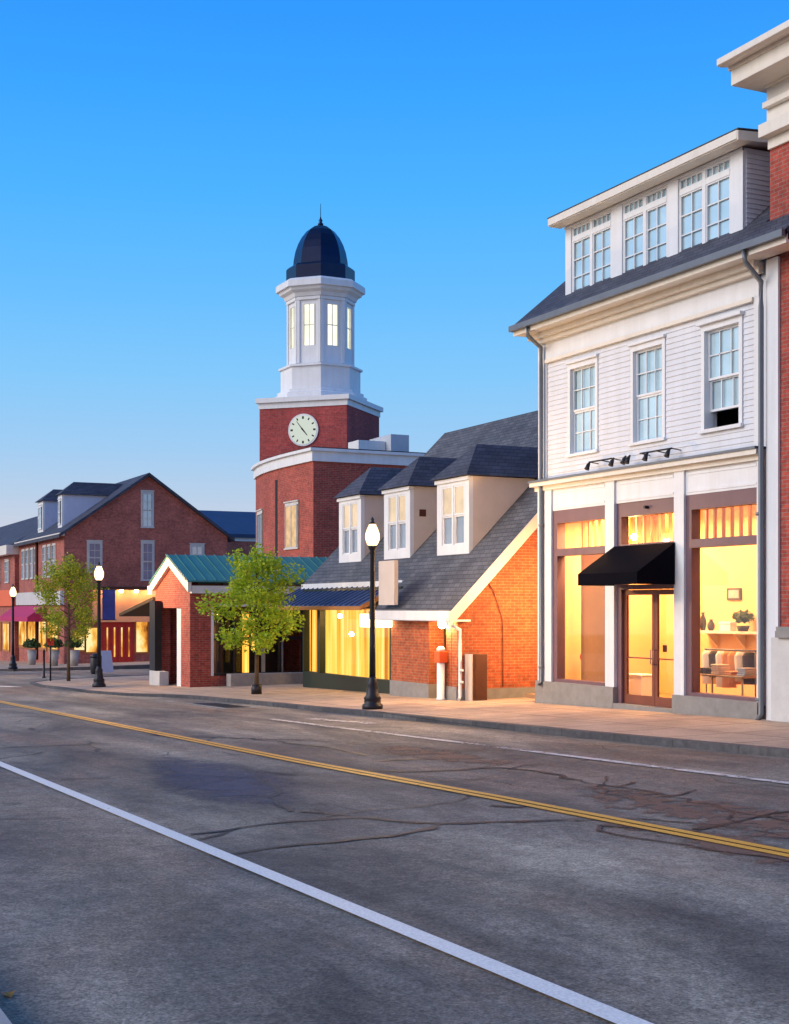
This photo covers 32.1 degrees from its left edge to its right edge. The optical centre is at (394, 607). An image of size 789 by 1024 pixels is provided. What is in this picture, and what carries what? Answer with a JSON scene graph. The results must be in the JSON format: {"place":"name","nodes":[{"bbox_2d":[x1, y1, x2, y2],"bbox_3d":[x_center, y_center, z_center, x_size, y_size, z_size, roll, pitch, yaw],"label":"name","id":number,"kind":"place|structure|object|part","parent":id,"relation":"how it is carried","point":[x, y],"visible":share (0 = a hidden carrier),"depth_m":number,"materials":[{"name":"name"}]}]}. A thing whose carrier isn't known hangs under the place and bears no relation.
{"place":"outdoors","nodes":[
{"label":"outdoors","id":0,"kind":"place"},
{"bbox_2d":[0,660,148,668],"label":"pavement","id":1,"kind":"structure","parent":0,"point":[20,664],"depth_m":84.31,"materials":[{"name":"grey concrete"}]},
{"bbox_2d":[0,516,37,660],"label":"row building","id":2,"kind":"structure","parent":1,"relation":"on","point":[11,534],"depth_m":102.85,"materials":[{"name":"brown brick"}]},
{"bbox_2d":[0,622,1,650],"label":"shop window","id":3,"kind":"structure","parent":2,"relation":"in","point":[0,622],"depth_m":105.07,"materials":[{"name":"glass"}]},
{"bbox_2d":[4,559,8,582],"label":"window","id":4,"kind":"structure","parent":2,"relation":"in","point":[6,564],"depth_m":102.90,"materials":[{"name":"glass"}]},
{"bbox_2d":[3,622,9,651],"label":"shop window","id":5,"kind":"structure","parent":2,"relation":"in","point":[6,625],"depth_m":102.72,"materials":[{"name":"yellow glass"}]},
{"bbox_2d":[23,638,40,664],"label":"potted plant","id":6,"kind":"object","parent":1,"relation":"on","point":[32,643],"visible":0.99,"depth_m":86.11,"materials":[{"name":"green plant"}]},
{"bbox_2d":[43,637,63,665],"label":"potted plant","id":7,"kind":"object","parent":1,"relation":"on","point":[54,656],"visible":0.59,"depth_m":81.98,"materials":[{"name":"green plant"}]},
{"bbox_2d":[63,638,83,665],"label":"potted plant","id":8,"kind":"object","parent":1,"relation":"on","point":[74,656],"visible":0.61,"depth_m":80.79,"materials":[{"name":"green plant"}]},
{"bbox_2d":[0,473,234,663],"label":"gabled building","id":9,"kind":"structure","parent":1,"relation":"on","point":[128,534],"depth_m":89.20,"materials":[{"name":"brown brick"}]},
{"bbox_2d":[21,549,24,579],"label":"window","id":10,"kind":"structure","parent":9,"relation":"in","point":[23,550],"depth_m":98.67,"materials":[{"name":"glass"}]},
{"bbox_2d":[19,621,27,647],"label":"shop window","id":11,"kind":"structure","parent":9,"relation":"in","point":[23,626],"depth_m":98.72,"materials":[{"name":"yellow glass"}]},
{"bbox_2d":[25,548,28,579],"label":"window","id":12,"kind":"structure","parent":9,"relation":"in","point":[27,550],"depth_m":97.35,"materials":[{"name":"glass"}]},
{"bbox_2d":[30,547,32,578],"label":"window","id":13,"kind":"structure","parent":9,"relation":"in","point":[31,549],"depth_m":96.05,"materials":[{"name":"glass"}]},
{"bbox_2d":[28,622,34,648],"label":"shop window","id":14,"kind":"structure","parent":9,"relation":"in","point":[31,625],"depth_m":95.80,"materials":[{"name":"yellow glass"}]},
{"bbox_2d":[34,547,34,578],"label":"window","id":15,"kind":"structure","parent":9,"relation":"in","point":[34,547],"depth_m":94.98,"materials":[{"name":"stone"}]},
{"bbox_2d":[39,619,46,650],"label":"shop window","id":16,"kind":"structure","parent":9,"relation":"in","point":[42,638],"depth_m":92.44,"materials":[{"name":"yellow glass"}]},
{"bbox_2d":[42,545,45,577],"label":"window","id":17,"kind":"structure","parent":9,"relation":"in","point":[44,546],"depth_m":92.24,"materials":[{"name":"glass"}]},
{"bbox_2d":[46,544,50,577],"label":"window","id":18,"kind":"structure","parent":9,"relation":"in","point":[48,545],"depth_m":90.79,"materials":[{"name":"glass"}]},
{"bbox_2d":[47,619,58,650],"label":"shop window","id":19,"kind":"structure","parent":9,"relation":"in","point":[52,636],"depth_m":89.60,"materials":[{"name":"yellow glass"}]},
{"bbox_2d":[52,543,55,570],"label":"window","id":20,"kind":"structure","parent":9,"relation":"in","point":[53,544],"depth_m":89.31,"materials":[{"name":"glass"}]},
{"bbox_2d":[72,630,85,651],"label":"shop window","id":21,"kind":"structure","parent":9,"relation":"in","point":[80,649],"depth_m":87.29,"materials":[{"name":"yellow glass"}]},
{"bbox_2d":[84,626,96,653],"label":"shop window","id":22,"kind":"structure","parent":9,"relation":"in","point":[91,642],"depth_m":87.56,"materials":[{"name":"yellow glass"}]},
{"bbox_2d":[86,540,102,572],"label":"window","id":23,"kind":"structure","parent":9,"relation":"in","point":[94,547],"depth_m":87.67,"materials":[{"name":"glass"}]},
{"bbox_2d":[134,622,148,653],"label":"shop window","id":24,"kind":"structure","parent":9,"relation":"in","point":[141,629],"depth_m":88.99,"materials":[{"name":"yellow glass"}]},
{"bbox_2d":[140,490,154,527],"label":"window","id":25,"kind":"structure","parent":9,"relation":"in","point":[147,496],"depth_m":89.20,"materials":[{"name":"glass"}]},
{"bbox_2d":[140,540,154,580],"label":"window","id":26,"kind":"structure","parent":9,"relation":"in","point":[147,546],"depth_m":89.20,"materials":[{"name":"glass"}]},
{"bbox_2d":[189,543,204,554],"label":"window","id":27,"kind":"structure","parent":9,"relation":"in","point":[195,548],"depth_m":90.65,"materials":[{"name":"glass"}]},
{"bbox_2d":[199,510,255,555],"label":"blue roofed building","id":28,"kind":"structure","parent":1,"relation":"on","point":[240,527],"depth_m":119.66,"materials":[{"name":"brown brick"}]},
{"bbox_2d":[11,669,148,677],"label":"side road","id":29,"kind":"structure","parent":0,"point":[87,673],"depth_m":71.33,"materials":[{"name":"grey asphalt"}]},
{"bbox_2d":[90,653,101,673],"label":"litter bin","id":30,"kind":"object","parent":29,"relation":"on","point":[93,661],"visible":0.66,"depth_m":63.78,"materials":[{"name":"black metal"}]},
{"bbox_2d":[101,651,113,672],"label":"sandwich board","id":31,"kind":"object","parent":29,"relation":"on","point":[107,664],"visible":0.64,"depth_m":66.13,"materials":[{"name":"white wood"}]},
{"bbox_2d":[0,671,788,1023],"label":"road","id":32,"kind":"structure","parent":0,"point":[106,917],"depth_m":10.13,"materials":[{"name":"grey asphalt"}]},
{"bbox_2d":[0,1008,11,1023],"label":"kerb","id":33,"kind":"structure","parent":32,"relation":"on","point":[4,1019],"depth_m":6.01,"materials":[{"name":"grey concrete"}]},
{"bbox_2d":[2,991,14,996],"bbox_3d":[-1.948,1.943,6.910,0.097,0.021,0.053,0,0,30],"label":"fallen leaf","id":34,"kind":"object","parent":32,"relation":"on","point":[10,994],"visible":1,"depth_m":6.91,"materials":[{"name":"brown plant"}]},
{"bbox_2d":[8,584,17,668],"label":"street lamp","id":35,"kind":"object","parent":32,"relation":"on","point":[12,664],"visible":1,"depth_m":71.43,"materials":[{"name":"black metal"}]},
{"bbox_2d":[42,649,45,677],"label":"slim bollard","id":36,"kind":"object","parent":32,"relation":"on","point":[43,663],"visible":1,"depth_m":59.86,"materials":[{"name":"black metal"}]},
{"bbox_2d":[0,664,148,670],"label":"kerb","id":37,"kind":"structure","parent":32,"relation":"on","point":[88,668],"depth_m":77.92,"materials":[{"name":"concrete"}]},
{"bbox_2d":[184,702,257,708],"bbox_3d":[-4.555,2.549,35.796,0.900,0.091,3.400,0,0,-26],"label":"road patch","id":38,"kind":"object","parent":32,"relation":"on","point":[220,705],"visible":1,"depth_m":35.52,"materials":[{"name":"black asphalt"}]},
{"bbox_2d":[156,760,290,802],"bbox_3d":[-2.248,2.177,17.971,2.116,0.217,9.609,0,0,-13],"label":"road patch","id":39,"kind":"object","parent":32,"relation":"on","point":[241,786],"visible":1,"depth_m":17.13,"materials":[{"name":"black asphalt"}]},
{"bbox_2d":[0,761,652,1023],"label":"white edge line","id":40,"kind":"object","parent":32,"relation":"on","point":[595,1007],"visible":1,"depth_m":8.44,"materials":[{"name":"paint"}]},
{"bbox_2d":[310,718,370,723],"bbox_3d":[-1.149,2.377,28.870,0.300,0.053,2.342,0,0,-36],"label":"worn parking line","id":41,"kind":"object","parent":32,"relation":"on","point":[340,720],"visible":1,"depth_m":28.97,"materials":[{"name":"white paint"}]},
{"bbox_2d":[0,697,788,860],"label":"road cracks","id":42,"kind":"object","parent":32,"relation":"on","point":[277,789],"visible":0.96,"depth_m":14.33,"materials":[{"name":"black asphalt"}]},
{"bbox_2d":[0,701,788,856],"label":"yellow centre line","id":43,"kind":"object","parent":32,"relation":"on","point":[659,830],"visible":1,"depth_m":14.84,"materials":[{"name":"paint"}]},
{"bbox_2d":[29,675,788,757],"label":"kerb","id":44,"kind":"structure","parent":32,"relation":"on","point":[720,746],"depth_m":25.64,"materials":[{"name":"concrete"}]},
{"bbox_2d":[368,743,512,765],"bbox_3d":[-0.071,2.231,21.768,1.839,0.203,9.100,0,0,-26],"label":"road stain","id":45,"kind":"object","parent":32,"relation":"on","point":[449,757],"visible":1,"depth_m":20.35,"materials":[{"name":"grey asphalt"}]},
{"bbox_2d":[271,719,788,783],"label":"worn parking line","id":46,"kind":"object","parent":32,"relation":"on","point":[769,780],"visible":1,"depth_m":19.60,"materials":[{"name":"white paint"}]},
{"bbox_2d":[580,786,788,837],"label":"road stain","id":47,"kind":"object","parent":32,"relation":"on","point":[676,810],"visible":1,"depth_m":13.72,"materials":[{"name":"asphalt"}]},
{"bbox_2d":[605,824,788,864],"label":"road stain","id":48,"kind":"object","parent":32,"relation":"on","point":[718,846],"visible":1,"depth_m":11.45,"materials":[{"name":"grey asphalt"}]},
{"bbox_2d":[0,0,788,526],"label":"sky","id":49,"kind":"structure","parent":0,"point":[165,165],"materials":[{"name":"blue"}]},
{"bbox_2d":[36,675,788,747],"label":"pavement","id":50,"kind":"structure","parent":0,"point":[530,711],"depth_m":29.46,"materials":[{"name":"beige concrete"}]},
{"bbox_2d":[47,638,53,680],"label":"sign post","id":51,"kind":"object","parent":50,"relation":"on","point":[50,643],"visible":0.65,"depth_m":55.82,"materials":[{"name":"red metal"}]},
{"bbox_2d":[32,552,109,680],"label":"young street tree","id":52,"kind":"object","parent":50,"relation":"on","point":[77,584],"visible":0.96,"depth_m":55.07,"materials":[{"name":"green plant"}]},
{"bbox_2d":[92,562,105,686],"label":"street lamp","id":53,"kind":"object","parent":50,"relation":"on","point":[98,680],"visible":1,"depth_m":48.36,"materials":[{"name":"black metal"}]},
{"bbox_2d":[101,589,115,619],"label":"lamp banner","id":54,"kind":"object","parent":53,"relation":"attached to","point":[108,604],"visible":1,"depth_m":48.56,"materials":[{"name":"blue fabric"}]},
{"bbox_2d":[119,597,168,685],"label":"porch canopy","id":55,"kind":"object","parent":50,"relation":"on","point":[151,607],"visible":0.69,"depth_m":49.17,"materials":[{"name":"black"}]},
{"bbox_2d":[147,553,327,686],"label":"gabled brick pavilion","id":56,"kind":"structure","parent":50,"relation":"on","point":[195,653],"depth_m":47.75,"materials":[{"name":"red brick"}]},
{"bbox_2d":[194,543,307,684],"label":"young street tree","id":57,"kind":"object","parent":50,"relation":"on","point":[257,599],"visible":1,"depth_m":40.15,"materials":[{"name":"green plant"}]},
{"bbox_2d":[251,684,261,693],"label":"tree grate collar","id":58,"kind":"object","parent":50,"relation":"on","point":[256,689],"visible":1,"depth_m":40.28,"materials":[{"name":"black metal"}]},
{"bbox_2d":[226,672,302,685],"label":"low wall","id":59,"kind":"structure","parent":50,"relation":"on","point":[240,679],"depth_m":46.78,"materials":[{"name":"grey concrete"}]},
{"bbox_2d":[251,204,424,556],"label":"clock tower building","id":60,"kind":"structure","parent":50,"relation":"on","point":[323,444],"depth_m":62.56,"materials":[{"name":"red brick"}]},
{"bbox_2d":[256,509,262,553],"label":"window","id":61,"kind":"structure","parent":60,"relation":"in","point":[259,512],"depth_m":63.01,"materials":[{"name":"glass"}]},
{"bbox_2d":[283,500,298,549],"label":"window","id":62,"kind":"structure","parent":60,"relation":"in","point":[291,507],"depth_m":58.57,"materials":[{"name":"glass"}]},
{"bbox_2d":[362,517,382,709],"bbox_3d":[-0.509,0.116,31.684,0.480,4.440,0.480,0,0,-26],"label":"street lamp","id":63,"kind":"object","parent":50,"relation":"on","point":[372,699],"visible":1,"depth_m":31.62,"materials":[{"name":"black metal"}]},
{"bbox_2d":[270,410,537,700],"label":"brick cottage shop","id":64,"kind":"structure","parent":50,"relation":"on","point":[454,514],"depth_m":37.28,"materials":[{"name":"brick"}]},
{"bbox_2d":[444,627,445,685],"bbox_3d":[1.538,1.390,35.540,0.060,2.580,0.941,0,0,-26],"label":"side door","id":65,"kind":"structure","parent":64,"relation":"in","point":[445,627],"depth_m":35.88,"materials":[{"name":"paint"}]},
{"bbox_2d":[434,646,447,699],"bbox_3d":[1.182,1.654,34.829,0.260,1.370,0.280,0,0,-26],"label":"bollard bin","id":66,"kind":"object","parent":50,"relation":"on","point":[440,656],"visible":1,"depth_m":34.73,"materials":[{"name":"white metal"}]},
{"bbox_2d":[465,654,486,700],"bbox_3d":[2.050,1.737,34.363,0.438,1.168,0.382,0,0,-26],"label":"utility cabinet","id":67,"kind":"object","parent":50,"relation":"on","point":[475,677],"visible":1,"depth_m":34.21,"materials":[{"name":"brown metal"}]},
{"bbox_3d":[2.146,1.737,34.204,0.303,0.968,0.012,0,0,-26],"label":"door panel","id":68,"kind":"part","parent":67,"relation":"part of","materials":[{"name":"brown metal"}]},
{"bbox_2d":[508,127,788,719],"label":"clapboard building","id":69,"kind":"structure","parent":50,"relation":"on","point":[649,327],"depth_m":28.21,"materials":[{"name":"paint"}]},
{"bbox_2d":[553,505,604,685],"bbox_3d":[4.298,-0.275,31.219,0.240,4.000,2.194,0,0,-26],"label":"display window","id":70,"kind":"structure","parent":69,"relation":"in","point":[594,513],"depth_m":32.04,"materials":[{"name":"paint"}]},
{"bbox_2d":[565,354,598,457],"bbox_3d":[4.298,-4.561,31.077,0.215,2.184,1.269,0,0,-26],"label":"window","id":71,"kind":"structure","parent":69,"relation":"in","point":[583,375],"depth_m":31.23,"materials":[{"name":"white paint"}]},
{"bbox_2d":[624,589,654,705],"bbox_3d":[5.215,0.837,29.277,0.132,2.453,1.083,0,0,-26],"label":"entrance door","id":72,"kind":"structure","parent":69,"relation":"in","point":[628,698],"depth_m":29.47,"materials":[{"name":"red paint"}]},
{"bbox_2d":[525,504,756,698],"bbox_3d":[7.983,-0.121,30.971,6.530,4.608,8.501,0,0,-26],"label":"shop interior","id":73,"kind":"object","parent":69,"relation":"in","point":[722,569],"visible":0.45,"depth_m":31.96,"materials":[{"name":"yellow paint"}]},
{"bbox_2d":[629,673,651,695],"bbox_3d":[5.685,1.805,31.728,0.440,0.556,0.699,0,0,-26],"label":"counter","id":74,"kind":"object","parent":73,"relation":"on","point":[640,683],"visible":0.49,"depth_m":31.45,"materials":[{"name":"white paint"}]},
{"bbox_2d":[700,630,756,648],"bbox_3d":[7.636,0.718,30.897,0.380,0.400,2.257,0,0,-26],"label":"wall shelf","id":75,"kind":"object","parent":73,"relation":"attached to","point":[740,636],"depth_m":30.78,"materials":[{"name":"wood"}]},
{"bbox_2d":[700,612,705,629],"bbox_3d":[7.140,0.308,31.709,0.160,0.420,0.160,0,0,-26],"label":"vase","id":76,"kind":"object","parent":75,"relation":"on","point":[702,622],"visible":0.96,"depth_m":31.66,"materials":[{"name":"ceramic"}]},
{"bbox_2d":[707,619,714,630],"bbox_3d":[7.266,0.388,31.451,0.180,0.260,0.180,0,0,-26],"label":"vase","id":77,"kind":"object","parent":75,"relation":"on","point":[710,625],"visible":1,"depth_m":31.40,"materials":[{"name":"ceramic"}]},
{"bbox_2d":[719,622,736,630],"bbox_3d":[7.527,0.413,30.937,0.200,0.210,0.413,0,0,-26],"label":"gift box","id":78,"kind":"object","parent":75,"relation":"on","point":[727,626],"visible":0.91,"depth_m":30.81,"materials":[{"name":"white paint"}]},
{"bbox_2d":[732,609,755,630],"bbox_3d":[7.747,0.267,30.469,0.514,0.502,0.553,0,0,9],"label":"potted plant","id":79,"kind":"object","parent":75,"relation":"on","point":[744,616],"visible":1,"depth_m":30.34,"materials":[{"name":"green plant"}]},
{"bbox_2d":[700,673,756,695],"bbox_3d":[6.788,1.723,27.977,0.500,0.720,1.525,0,0,-26],"label":"display table","id":80,"kind":"object","parent":73,"relation":"on","point":[742,678],"visible":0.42,"depth_m":27.47,"materials":[{"name":"brown wood"}]},
{"bbox_2d":[700,667,711,673],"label":"folded clothes","id":81,"kind":"object","parent":80,"relation":"on","point":[705,670],"visible":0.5,"depth_m":28.40,"materials":[{"name":"fabric"}]},
{"bbox_2d":[711,664,729,674],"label":"folded clothes","id":82,"kind":"object","parent":80,"relation":"on","point":[718,669],"visible":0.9,"depth_m":28.07,"materials":[{"name":"fabric"}]},
{"bbox_2d":[723,671,737,675],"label":"folded clothes","id":83,"kind":"object","parent":80,"relation":"on","point":[730,673],"visible":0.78,"depth_m":27.69,"materials":[{"name":"orange fabric"}]},
{"bbox_2d":[736,667,756,675],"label":"folded clothes","id":84,"kind":"object","parent":80,"relation":"on","point":[747,671],"visible":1,"depth_m":27.34,"materials":[{"name":"white fabric"}]},
{"bbox_2d":[705,648,756,696],"bbox_3d":[7.114,1.473,29.021,0.500,1.200,1.673,0,0,-26],"label":"garment rack","id":85,"kind":"object","parent":73,"relation":"on","point":[755,651],"visible":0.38,"depth_m":28.79,"materials":[{"name":"brown wood"}]},
{"bbox_2d":[702,650,715,683],"bbox_3d":[6.806,1.250,29.648,0.317,0.780,0.125,0,0,13],"label":"hanging garment","id":86,"kind":"object","parent":85,"relation":"hanging from","point":[705,663],"visible":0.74,"depth_m":29.63,"materials":[{"name":"fabric"}]},
{"bbox_2d":[708,651,717,676],"bbox_3d":[6.909,1.175,29.439,0.317,0.630,0.125,0,0,13],"label":"hanging garment","id":87,"kind":"object","parent":85,"relation":"hanging from","point":[712,657],"visible":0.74,"depth_m":29.44,"materials":[{"name":"fabric"}]},
{"bbox_2d":[715,651,723,686],"bbox_3d":[7.010,1.275,29.232,0.317,0.830,0.125,0,0,13],"label":"hanging garment","id":88,"kind":"object","parent":85,"relation":"hanging from","point":[718,661],"visible":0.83,"depth_m":29.23,"materials":[{"name":"fabric"}]},
{"bbox_2d":[721,651,736,687],"bbox_3d":[7.095,1.275,29.056,0.317,0.830,0.125,0,0,13],"label":"hanging garment","id":89,"kind":"object","parent":85,"relation":"hanging from","point":[725,684],"visible":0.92,"depth_m":29.05,"materials":[{"name":"orange fabric"}]},
{"bbox_2d":[727,652,740,684],"bbox_3d":[7.179,1.235,28.883,0.317,0.750,0.125,0,0,13],"label":"hanging garment","id":90,"kind":"object","parent":85,"relation":"hanging from","point":[730,658],"visible":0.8,"depth_m":28.87,"materials":[{"name":"orange fabric"}]},
{"bbox_2d":[734,652,744,681],"bbox_3d":[7.276,1.200,28.684,0.317,0.680,0.125,0,0,13],"label":"hanging garment","id":91,"kind":"object","parent":85,"relation":"hanging from","point":[738,659],"visible":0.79,"depth_m":28.68,"materials":[{"name":"fabric"}]},
{"bbox_2d":[742,652,756,684],"bbox_3d":[7.385,1.225,28.459,0.317,0.730,0.125,0,0,13],"label":"hanging garment","id":92,"kind":"object","parent":85,"relation":"hanging from","point":[748,659],"visible":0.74,"depth_m":28.42,"materials":[{"name":"fabric"}]},
{"bbox_2d":[727,588,741,599],"bbox_3d":[7.722,-0.318,31.147,0.045,0.273,0.482,0,0,-26],"label":"wall picture","id":93,"kind":"object","parent":73,"relation":"attached to","point":[734,593],"depth_m":31.10,"materials":[{"name":"fabric"}]},
{"bbox_2d":[627,334,666,446],"bbox_3d":[5.365,-4.561,28.885,0.215,2.184,1.271,0,0,-26],"label":"window","id":94,"kind":"structure","parent":69,"relation":"in","point":[647,356],"depth_m":29.03,"materials":[{"name":"white paint"}]},
{"bbox_2d":[653,589,673,707],"bbox_3d":[5.629,0.837,28.426,0.132,2.453,0.786,0,0,-26],"label":"entrance door","id":95,"kind":"structure","parent":69,"relation":"in","point":[659,701],"depth_m":28.71,"materials":[{"name":"red paint"}]},
{"bbox_2d":[696,310,744,433],"bbox_3d":[6.426,-4.561,26.738,0.315,2.204,1.330,0,0,-26],"label":"open window","id":96,"kind":"structure","parent":69,"relation":"in","point":[722,337],"depth_m":26.89,"materials":[{"name":"white paint"}]},
{"bbox_2d":[686,487,756,701],"bbox_3d":[6.484,-0.255,26.730,0.240,4.040,2.262,0,0,-26],"label":"display window","id":97,"kind":"structure","parent":69,"relation":"in","point":[695,503],"depth_m":27.56,"materials":[{"name":"paint"}]},
{"bbox_2d":[717,20,788,721],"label":"brick corner building","id":98,"kind":"structure","parent":50,"relation":"on","point":[760,63],"depth_m":25.05,"materials":[{"name":"brick"}]}
]}

